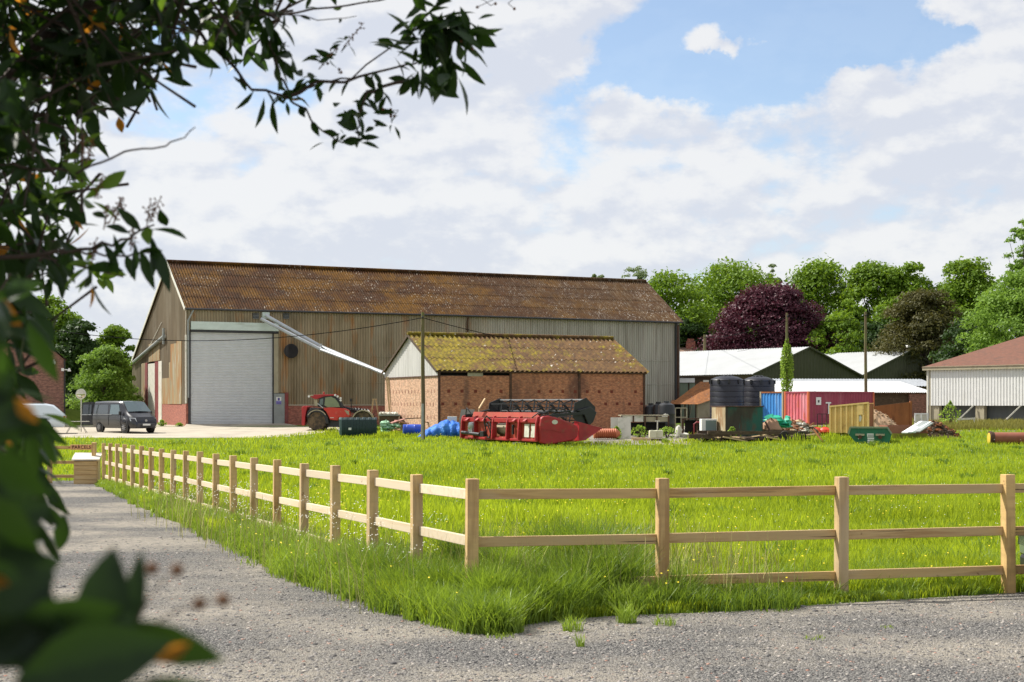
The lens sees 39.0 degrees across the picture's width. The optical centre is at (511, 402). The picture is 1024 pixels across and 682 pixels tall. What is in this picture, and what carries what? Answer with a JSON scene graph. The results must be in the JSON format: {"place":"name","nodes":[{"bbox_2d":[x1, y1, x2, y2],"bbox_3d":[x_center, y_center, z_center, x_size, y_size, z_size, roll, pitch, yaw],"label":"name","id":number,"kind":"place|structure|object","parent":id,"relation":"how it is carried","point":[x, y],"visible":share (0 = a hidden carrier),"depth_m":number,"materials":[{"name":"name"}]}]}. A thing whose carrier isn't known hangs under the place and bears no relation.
{"place":"outdoors","nodes":[
{"label":"outdoors","id":0,"kind":"place"},
{"bbox_2d":[65,409,84,425],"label":"grass bank","id":1,"kind":"structure","parent":0,"point":[72,414],"depth_m":103.71,"materials":[{"name":"plant"}]},
{"bbox_2d":[54,424,337,437],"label":"concrete yard","id":2,"kind":"structure","parent":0,"point":[195,432],"depth_m":89.80,"materials":[{"name":"beige concrete"}]},
{"bbox_2d":[6,339,70,413],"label":"brick house","id":3,"kind":"structure","parent":2,"relation":"on","point":[48,386],"depth_m":100.62,"materials":[{"name":"red brick"}]},
{"bbox_2d":[27,403,67,426],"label":"pickup","id":4,"kind":"object","parent":2,"relation":"on","point":[40,409],"visible":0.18,"depth_m":87.57,"materials":[{"name":"white paint"}]},
{"bbox_2d":[76,389,85,431],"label":"traffic mirror","id":5,"kind":"object","parent":2,"relation":"on","point":[81,394],"visible":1,"depth_m":90.92,"materials":[{"name":"grey glass"}]},
{"bbox_2d":[82,401,156,432],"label":"van","id":6,"kind":"object","parent":2,"relation":"on","point":[124,416],"visible":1,"depth_m":89.17,"materials":[{"name":"grey paint"}]},
{"bbox_2d":[302,392,374,430],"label":"tractor","id":7,"kind":"object","parent":2,"relation":"on","point":[324,418],"visible":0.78,"depth_m":92.89,"materials":[{"name":"metal"}]},
{"bbox_2d":[0,481,1023,681],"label":"gravel track","id":8,"kind":"structure","parent":0,"point":[118,509],"depth_m":11.52,"materials":[{"name":"grey gravel"}]},
{"bbox_2d":[47,442,96,482],"bbox_3d":[-12.540,1.859,41.130,1.471,1.470,0.460,0,0,0],"label":"paddock fence","id":9,"kind":"object","parent":8,"relation":"on","point":[93,448],"visible":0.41,"depth_m":41.28,"materials":[{"name":"beige wood"}]},
{"bbox_2d":[69,445,90,449],"bbox_3d":[-12.307,1.264,41.252,0.720,0.150,0.041,0,0,0],"label":"parcels sign","id":10,"kind":"object","parent":9,"relation":"attached to","point":[79,447],"visible":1,"depth_m":41.24,"materials":[{"name":"wood"}]},
{"bbox_2d":[71,452,101,483],"bbox_3d":[-12.027,1.848,40.884,0.760,0.870,0.620,0,0,-8],"label":"parcel box","id":11,"kind":"object","parent":8,"relation":"on","point":[86,469],"visible":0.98,"depth_m":40.64,"materials":[{"name":"brown wood"}]},
{"bbox_2d":[0,278,229,681],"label":"laurel shrub","id":12,"kind":"object","parent":8,"relation":"on","point":[96,629],"visible":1,"depth_m":0.86,"materials":[{"name":"green plant"}]},
{"bbox_2d":[0,0,515,403],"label":"laurel tree","id":13,"kind":"object","parent":8,"relation":"on","point":[91,50],"visible":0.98,"depth_m":3.80,"materials":[{"name":"green plant"}]},
{"bbox_2d":[1018,536,1023,564],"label":"parked car","id":14,"kind":"object","parent":8,"relation":"on","point":[1021,541],"visible":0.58,"depth_m":14.45,"materials":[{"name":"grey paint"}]},
{"bbox_2d":[0,0,1023,356],"label":"sky","id":15,"kind":"structure","parent":0,"point":[607,138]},
{"bbox_2d":[42,423,1023,624],"bbox_3d":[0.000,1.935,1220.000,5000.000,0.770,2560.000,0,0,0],"label":"field","id":16,"kind":"structure","parent":0,"point":[441,447],"depth_m":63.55,"materials":[{"name":"green plant"}]},
{"bbox_2d":[32,294,90,387],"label":"tree","id":17,"kind":"object","parent":16,"relation":"on","point":[54,307],"visible":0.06,"depth_m":137.24,"materials":[{"name":"green plant"}]},
{"bbox_2d":[54,318,108,408],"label":"tree","id":18,"kind":"object","parent":16,"relation":"on","point":[70,348],"visible":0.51,"depth_m":126.64,"materials":[{"name":"green plant"}]},
{"bbox_2d":[65,343,143,409],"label":"round shrub","id":19,"kind":"object","parent":16,"relation":"on","point":[105,361],"visible":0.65,"depth_m":111.14,"materials":[{"name":"green plant"}]},
{"bbox_2d":[95,324,135,394],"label":"tree","id":20,"kind":"object","parent":16,"relation":"on","point":[111,330],"visible":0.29,"depth_m":139.23,"materials":[{"name":"green plant"}]},
{"bbox_2d":[102,443,464,559],"bbox_3d":[-5.922,1.645,26.741,0.122,1.873,29.769,0,0,-22],"label":"paddock fence","id":21,"kind":"object","parent":16,"relation":"on","point":[416,487],"visible":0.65,"depth_m":18.68,"materials":[{"name":"beige wood"}]},
{"bbox_2d":[339,417,376,436],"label":"oil tank","id":22,"kind":"object","parent":16,"relation":"on","point":[352,426],"visible":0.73,"depth_m":82.63,"materials":[{"name":"teal plastic"}]},
{"bbox_2d":[316,428,458,437],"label":"rough grass","id":23,"kind":"structure","parent":16,"relation":"on","point":[336,433],"depth_m":82.82,"materials":[{"name":"green plant"}]},
{"bbox_2d":[380,420,400,432],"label":"plastic sheet","id":24,"kind":"object","parent":23,"relation":"on","point":[385,425],"visible":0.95,"depth_m":86.41,"materials":[{"name":"green plastic"}]},
{"bbox_2d":[378,414,399,430],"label":"flat trailer","id":25,"kind":"object","parent":16,"relation":"on","point":[390,417],"visible":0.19,"depth_m":90.44,"materials":[{"name":"grey paint"}]},
{"bbox_2d":[130,259,682,426],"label":"barn","id":26,"kind":"structure","parent":16,"relation":"on","point":[257,381],"depth_m":105.95,"materials":[{"name":"brown metal"}]},
{"bbox_2d":[148,363,154,416],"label":"side door","id":27,"kind":"structure","parent":26,"relation":"in","point":[151,367],"depth_m":110.91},
{"bbox_2d":[190,330,278,423],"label":"roller door","id":28,"kind":"structure","parent":26,"relation":"in","point":[231,381],"depth_m":101.33,"materials":[{"name":"grey paint"}]},
{"bbox_2d":[274,393,284,423],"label":"personnel door","id":29,"kind":"structure","parent":26,"relation":"in","point":[279,398],"depth_m":102.72,"materials":[{"name":"grey paint"}]},
{"bbox_2d":[402,424,420,434],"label":"blue barrel","id":30,"kind":"object","parent":16,"relation":"on","point":[410,428],"visible":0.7,"depth_m":84.31,"materials":[{"name":"plastic"}]},
{"bbox_2d":[421,312,424,439],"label":"utility pole","id":31,"kind":"object","parent":16,"relation":"on","point":[422,383],"visible":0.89,"depth_m":77.92,"materials":[{"name":"wood"}]},
{"bbox_2d":[55,318,420,340],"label":"overhead wire","id":32,"kind":"object","parent":31,"relation":"attached to","point":[240,339],"visible":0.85,"depth_m":84.60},
{"bbox_2d":[418,419,458,437],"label":"blue tarpaulin","id":33,"kind":"object","parent":16,"relation":"on","point":[446,427],"visible":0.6,"depth_m":82.20,"materials":[{"name":"blue plastic"}]},
{"bbox_2d":[459,409,474,438],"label":"grey bin","id":34,"kind":"object","parent":16,"relation":"on","point":[463,412],"visible":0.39,"depth_m":80.00,"materials":[{"name":"paint"}]},
{"bbox_2d":[381,331,648,430],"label":"brick shed","id":35,"kind":"structure","parent":16,"relation":"on","point":[604,376],"depth_m":90.10,"materials":[{"name":"brick"}]},
{"bbox_2d":[460,398,601,444],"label":"combine header","id":36,"kind":"object","parent":16,"relation":"on","point":[537,425],"visible":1,"depth_m":73.78,"materials":[{"name":"red paint"}]},
{"bbox_2d":[86,436,1018,592],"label":"buttercups","id":37,"kind":"object","parent":16,"relation":"on","point":[557,510],"visible":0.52,"depth_m":22.76,"materials":[{"name":"yellow plant"}]},
{"bbox_2d":[146,434,1020,550],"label":"seed heads","id":38,"kind":"object","parent":16,"relation":"on","point":[396,510],"visible":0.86,"depth_m":19.51,"materials":[{"name":"plant"}]},
{"bbox_2d":[621,266,647,278],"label":"poplar tree","id":39,"kind":"object","parent":16,"relation":"on","point":[641,274],"visible":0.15,"depth_m":229.47,"materials":[{"name":"green plant"}]},
{"bbox_2d":[643,266,720,346],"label":"lime tree","id":40,"kind":"object","parent":16,"relation":"on","point":[667,285],"visible":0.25,"depth_m":182.63,"materials":[{"name":"green plant"}]},
{"bbox_2d":[680,339,697,351],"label":"distant house","id":41,"kind":"structure","parent":16,"relation":"on","point":[687,348],"depth_m":178.30,"materials":[{"name":"brown brick"}]},
{"bbox_2d":[680,316,714,350],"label":"understorey tree","id":42,"kind":"object","parent":16,"relation":"on","point":[690,327],"visible":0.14,"depth_m":178.73,"materials":[{"name":"green plant"}]},
{"bbox_2d":[680,376,715,419],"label":"shed","id":43,"kind":"object","parent":16,"relation":"on","point":[687,383],"depth_m":121.98,"materials":[{"name":"white paint"}]},
{"bbox_2d":[680,383,687,417],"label":"plank door","id":44,"kind":"structure","parent":43,"relation":"in","point":[683,386],"depth_m":121.96,"materials":[{"name":"grey wood"}]},
{"bbox_2d":[689,383,694,419],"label":"plank door","id":45,"kind":"structure","parent":43,"relation":"in","point":[691,406],"depth_m":122.02,"materials":[{"name":"grey wood"}]},
{"bbox_2d":[703,335,705,350],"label":"utility pole","id":46,"kind":"object","parent":16,"relation":"on","point":[704,344],"visible":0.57,"depth_m":164.87,"materials":[{"name":"wood"}]},
{"bbox_2d":[424,318,704,344],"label":"overhead wire","id":47,"kind":"object","parent":46,"relation":"attached to","point":[494,335],"visible":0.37,"depth_m":85.45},
{"bbox_2d":[699,419,716,430],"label":"white cabinet","id":48,"kind":"object","parent":16,"relation":"on","point":[707,424],"visible":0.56,"depth_m":78.04,"materials":[{"name":"metal"}]},
{"bbox_2d":[672,256,767,335],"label":"lime tree","id":49,"kind":"object","parent":16,"relation":"on","point":[724,285],"visible":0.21,"depth_m":197.21,"materials":[{"name":"green plant"}]},
{"bbox_2d":[710,406,763,436],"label":"steel tank","id":50,"kind":"object","parent":16,"relation":"on","point":[743,418],"visible":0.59,"depth_m":77.60,"materials":[{"name":"green metal"}]},
{"bbox_2d":[465,474,1023,592],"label":"paddock fence","id":51,"kind":"object","parent":16,"relation":"on","point":[1008,530],"visible":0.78,"depth_m":13.65,"materials":[{"name":"beige wood"}]},
{"bbox_2d":[688,430,815,441],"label":"timber trailer","id":52,"kind":"object","parent":16,"relation":"on","point":[711,435],"visible":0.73,"depth_m":75.98,"materials":[{"name":"wood"}]},
{"bbox_2d":[733,269,791,346],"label":"lime tree","id":53,"kind":"object","parent":16,"relation":"on","point":[770,281],"visible":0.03,"depth_m":195.39,"materials":[{"name":"green plant"}]},
{"bbox_2d":[689,280,849,353],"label":"copper beech tree","id":54,"kind":"object","parent":16,"relation":"on","point":[751,308],"visible":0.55,"depth_m":173.66,"materials":[{"name":"purple plant"}]},
{"bbox_2d":[680,346,863,379],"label":"farm shed","id":55,"kind":"structure","parent":16,"relation":"on","point":[810,362],"depth_m":151.21,"materials":[{"name":"white metal"}]},
{"bbox_2d":[763,418,781,434],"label":"brown sack","id":56,"kind":"object","parent":16,"relation":"on","point":[772,423],"visible":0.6,"depth_m":79.41,"materials":[{"name":"beige fabric"}]},
{"bbox_2d":[763,414,792,427],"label":"green sheeting","id":57,"kind":"object","parent":56,"relation":"on","point":[786,422],"visible":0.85,"depth_m":80.06,"materials":[{"name":"green plastic"}]},
{"bbox_2d":[765,264,782,282],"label":"poplar tree","id":58,"kind":"object","parent":16,"relation":"on","point":[771,266],"visible":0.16,"depth_m":231.71,"materials":[{"name":"green plant"}]},
{"bbox_2d":[772,418,820,437],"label":"rubble heap","id":59,"kind":"object","parent":16,"relation":"on","point":[799,424],"visible":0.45,"depth_m":80.72,"materials":[{"name":"stone"}]},
{"bbox_2d":[687,425,946,443],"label":"rough grass","id":60,"kind":"structure","parent":16,"relation":"on","point":[829,438],"depth_m":75.62,"materials":[{"name":"green plant"}]},
{"bbox_2d":[784,253,862,348],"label":"lime tree","id":61,"kind":"object","parent":16,"relation":"on","point":[816,279],"visible":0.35,"depth_m":197.95,"materials":[{"name":"green plant"}]},
{"bbox_2d":[805,309,863,377],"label":"understorey tree","id":62,"kind":"object","parent":16,"relation":"on","point":[830,323],"visible":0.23,"depth_m":171.03,"materials":[{"name":"green plant"}]},
{"bbox_2d":[825,298,874,349],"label":"understorey tree","id":63,"kind":"object","parent":16,"relation":"on","point":[854,308],"visible":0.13,"depth_m":184.89,"materials":[{"name":"green plant"}]},
{"bbox_2d":[774,378,926,392],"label":"lean to shed","id":64,"kind":"object","parent":16,"relation":"on","point":[920,383],"visible":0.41,"depth_m":141.50,"materials":[{"name":"metal"}]},
{"bbox_2d":[775,381,926,418],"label":"shed","id":65,"kind":"structure","parent":16,"relation":"on","point":[885,393],"depth_m":129.68,"materials":[{"name":"white metal"}]},
{"bbox_2d":[829,402,873,436],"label":"tipper body","id":66,"kind":"object","parent":16,"relation":"on","point":[843,418],"visible":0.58,"depth_m":82.47,"materials":[{"name":"beige paint"}]},
{"bbox_2d":[827,259,906,347],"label":"lime tree","id":67,"kind":"object","parent":16,"relation":"on","point":[867,279],"visible":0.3,"depth_m":192.87,"materials":[{"name":"green plant"}]},
{"bbox_2d":[847,426,891,443],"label":"skip","id":68,"kind":"object","parent":16,"relation":"on","point":[857,434],"visible":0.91,"depth_m":74.47,"materials":[{"name":"green paint"}]},
{"bbox_2d":[852,319,891,351],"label":"understorey tree","id":69,"kind":"object","parent":16,"relation":"on","point":[873,330],"visible":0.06,"depth_m":177.31,"materials":[{"name":"green plant"}]},
{"bbox_2d":[826,345,932,379],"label":"farm shed","id":70,"kind":"structure","parent":16,"relation":"on","point":[894,365],"depth_m":160.40,"materials":[{"name":"metal"}]},
{"bbox_2d":[874,409,895,426],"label":"sand heap","id":71,"kind":"object","parent":16,"relation":"on","point":[880,418],"visible":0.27,"depth_m":85.75,"materials":[{"name":"beige sand"}]},
{"bbox_2d":[874,401,911,424],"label":"steel plate","id":72,"kind":"object","parent":16,"relation":"on","point":[899,413],"visible":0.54,"depth_m":88.18,"materials":[{"name":"brown metal"}]},
{"bbox_2d":[867,296,930,351],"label":"understorey tree","id":73,"kind":"object","parent":16,"relation":"on","point":[880,309],"visible":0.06,"depth_m":183.21,"materials":[{"name":"green plant"}]},
{"bbox_2d":[879,425,926,438],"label":"steel bin","id":74,"kind":"object","parent":16,"relation":"on","point":[895,430],"visible":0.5,"depth_m":80.03,"materials":[{"name":"metal"}]},
{"bbox_2d":[872,261,940,357],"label":"lime tree","id":75,"kind":"object","parent":16,"relation":"on","point":[907,279],"visible":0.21,"depth_m":191.05,"materials":[{"name":"green plant"}]},
{"bbox_2d":[860,287,965,380],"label":"olive tree","id":76,"kind":"object","parent":16,"relation":"on","point":[923,321],"visible":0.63,"depth_m":162.35,"materials":[{"name":"green plant"}]},
{"bbox_2d":[927,420,960,437],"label":"brick pile","id":77,"kind":"object","parent":16,"relation":"on","point":[938,429],"visible":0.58,"depth_m":81.53,"materials":[{"name":"brick"}]},
{"bbox_2d":[928,305,973,359],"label":"understorey tree","id":78,"kind":"object","parent":16,"relation":"on","point":[963,311],"visible":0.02,"depth_m":180.82,"materials":[{"name":"green plant"}]},
{"bbox_2d":[927,313,1000,363],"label":"understorey tree","id":79,"kind":"object","parent":16,"relation":"on","point":[948,353],"visible":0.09,"depth_m":148.99,"materials":[{"name":"green plant"}]},
{"bbox_2d":[931,256,1002,332],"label":"lime tree","id":80,"kind":"object","parent":16,"relation":"on","point":[966,286],"visible":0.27,"depth_m":185.91,"materials":[{"name":"green plant"}]},
{"bbox_2d":[955,267,1023,355],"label":"bright green tree","id":81,"kind":"object","parent":16,"relation":"on","point":[1006,315],"visible":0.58,"depth_m":138.68,"materials":[{"name":"green plant"}]},
{"bbox_2d":[987,431,1023,444],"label":"steel pipe","id":82,"kind":"object","parent":16,"relation":"on","point":[1007,437],"visible":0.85,"depth_m":73.19,"materials":[{"name":"metal"}]},
{"bbox_2d":[1002,219,1023,328],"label":"birch tree","id":83,"kind":"object","parent":16,"relation":"on","point":[1019,234],"visible":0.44,"depth_m":146.32,"materials":[{"name":"green plant"}]},
{"bbox_2d":[94,438,1023,646],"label":"verge grass","id":84,"kind":"structure","parent":0,"point":[482,601],"depth_m":13.38,"materials":[{"name":"green plant"}]},
{"bbox_2d":[584,425,1023,444],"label":"rubble yard","id":85,"kind":"structure","parent":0,"point":[618,440],"depth_m":79.46,"materials":[{"name":"grey gravel"}]},
{"bbox_2d":[593,428,619,438],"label":"drain pipe","id":86,"kind":"object","parent":85,"relation":"on","point":[609,433],"visible":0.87,"depth_m":79.33,"materials":[{"name":"orange plastic"}]},
{"bbox_2d":[611,417,622,438],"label":"white board","id":87,"kind":"object","parent":85,"relation":"on","point":[614,421],"visible":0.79,"depth_m":80.80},
{"bbox_2d":[618,418,630,438],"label":"white board","id":88,"kind":"object","parent":85,"relation":"on","point":[624,425],"visible":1,"depth_m":80.33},
{"bbox_2d":[631,425,647,436],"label":"weed","id":89,"kind":"object","parent":85,"relation":"on","point":[639,432],"visible":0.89,"depth_m":81.95,"materials":[{"name":"green plant"}]},
{"bbox_2d":[618,415,668,434],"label":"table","id":90,"kind":"object","parent":85,"relation":"on","point":[649,423],"visible":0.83,"depth_m":83.91,"materials":[{"name":"metal"}]},
{"bbox_2d":[645,403,653,416],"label":"water tank","id":91,"kind":"object","parent":85,"relation":"on","point":[649,409],"visible":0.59,"depth_m":91.68,"materials":[{"name":"black plastic"}]},
{"bbox_2d":[653,402,660,416],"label":"water tank","id":92,"kind":"object","parent":85,"relation":"on","point":[655,409],"visible":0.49,"depth_m":90.78,"materials":[{"name":"black plastic"}]},
{"bbox_2d":[658,401,674,433],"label":"water tank","id":93,"kind":"object","parent":85,"relation":"on","point":[666,408],"visible":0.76,"depth_m":87.57,"materials":[{"name":"black plastic"}]},
{"bbox_2d":[659,426,676,437],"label":"weed","id":94,"kind":"object","parent":85,"relation":"on","point":[667,430],"visible":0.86,"depth_m":80.98,"materials":[{"name":"green plant"}]},
{"bbox_2d":[675,425,687,437],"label":"white sack","id":95,"kind":"object","parent":85,"relation":"on","point":[679,429],"visible":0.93,"depth_m":81.92,"materials":[{"name":"white plastic"}]},
{"bbox_2d":[671,380,709,422],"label":"tiled hut","id":96,"kind":"object","parent":85,"relation":"on","point":[698,394],"visible":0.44,"depth_m":112.55,"materials":[{"name":"orange tile"}]},
{"bbox_2d":[682,417,711,433],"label":"work bench","id":97,"kind":"object","parent":85,"relation":"on","point":[691,426],"visible":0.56,"depth_m":83.07,"materials":[{"name":"metal"}]},
{"bbox_2d":[709,375,744,418],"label":"water tank","id":98,"kind":"object","parent":85,"relation":"on","point":[726,390],"visible":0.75,"depth_m":106.95,"materials":[{"name":"black plastic"}]},
{"bbox_2d":[744,375,775,405],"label":"water tank","id":99,"kind":"object","parent":85,"relation":"on","point":[755,386],"visible":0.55,"depth_m":109.48,"materials":[{"name":"black plastic"}]},
{"bbox_2d":[760,391,783,422],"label":"shipping container","id":100,"kind":"object","parent":85,"relation":"on","point":[772,403],"visible":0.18,"depth_m":106.11,"materials":[{"name":"blue metal"}]},
{"bbox_2d":[785,313,788,388],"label":"utility pole","id":101,"kind":"object","parent":85,"relation":"on","point":[787,339],"visible":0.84,"depth_m":117.91,"materials":[{"name":"wood"}]},
{"bbox_2d":[780,344,793,391],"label":"ivy","id":102,"kind":"object","parent":101,"relation":"attached to","point":[784,372],"visible":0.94,"depth_m":117.79,"materials":[{"name":"green plant"}]},
{"bbox_2d":[784,391,873,424],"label":"shipping container","id":103,"kind":"object","parent":85,"relation":"on","point":[807,406],"visible":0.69,"depth_m":104.03,"materials":[{"name":"metal"}]},
{"bbox_2d":[864,312,866,391],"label":"utility pole","id":104,"kind":"object","parent":85,"relation":"on","point":[865,353],"visible":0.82,"depth_m":123.90,"materials":[{"name":"wood"}]},
{"bbox_2d":[914,413,928,423],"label":"wire crate","id":105,"kind":"object","parent":85,"relation":"on","point":[921,416],"visible":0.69,"depth_m":99.98,"materials":[{"name":"white paint"}]},
{"bbox_2d":[938,400,960,424],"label":"sapling","id":106,"kind":"object","parent":85,"relation":"on","point":[952,406],"visible":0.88,"depth_m":97.97,"materials":[{"name":"green plant"}]},
{"bbox_2d":[912,417,1023,429],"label":"rough weeds","id":107,"kind":"object","parent":85,"relation":"on","point":[1009,424],"visible":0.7,"depth_m":94.58,"materials":[{"name":"plant"}]},
{"bbox_2d":[922,336,1023,420],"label":"grain store","id":108,"kind":"structure","parent":85,"relation":"on","point":[985,383],"depth_m":112.32,"materials":[{"name":"white metal"}]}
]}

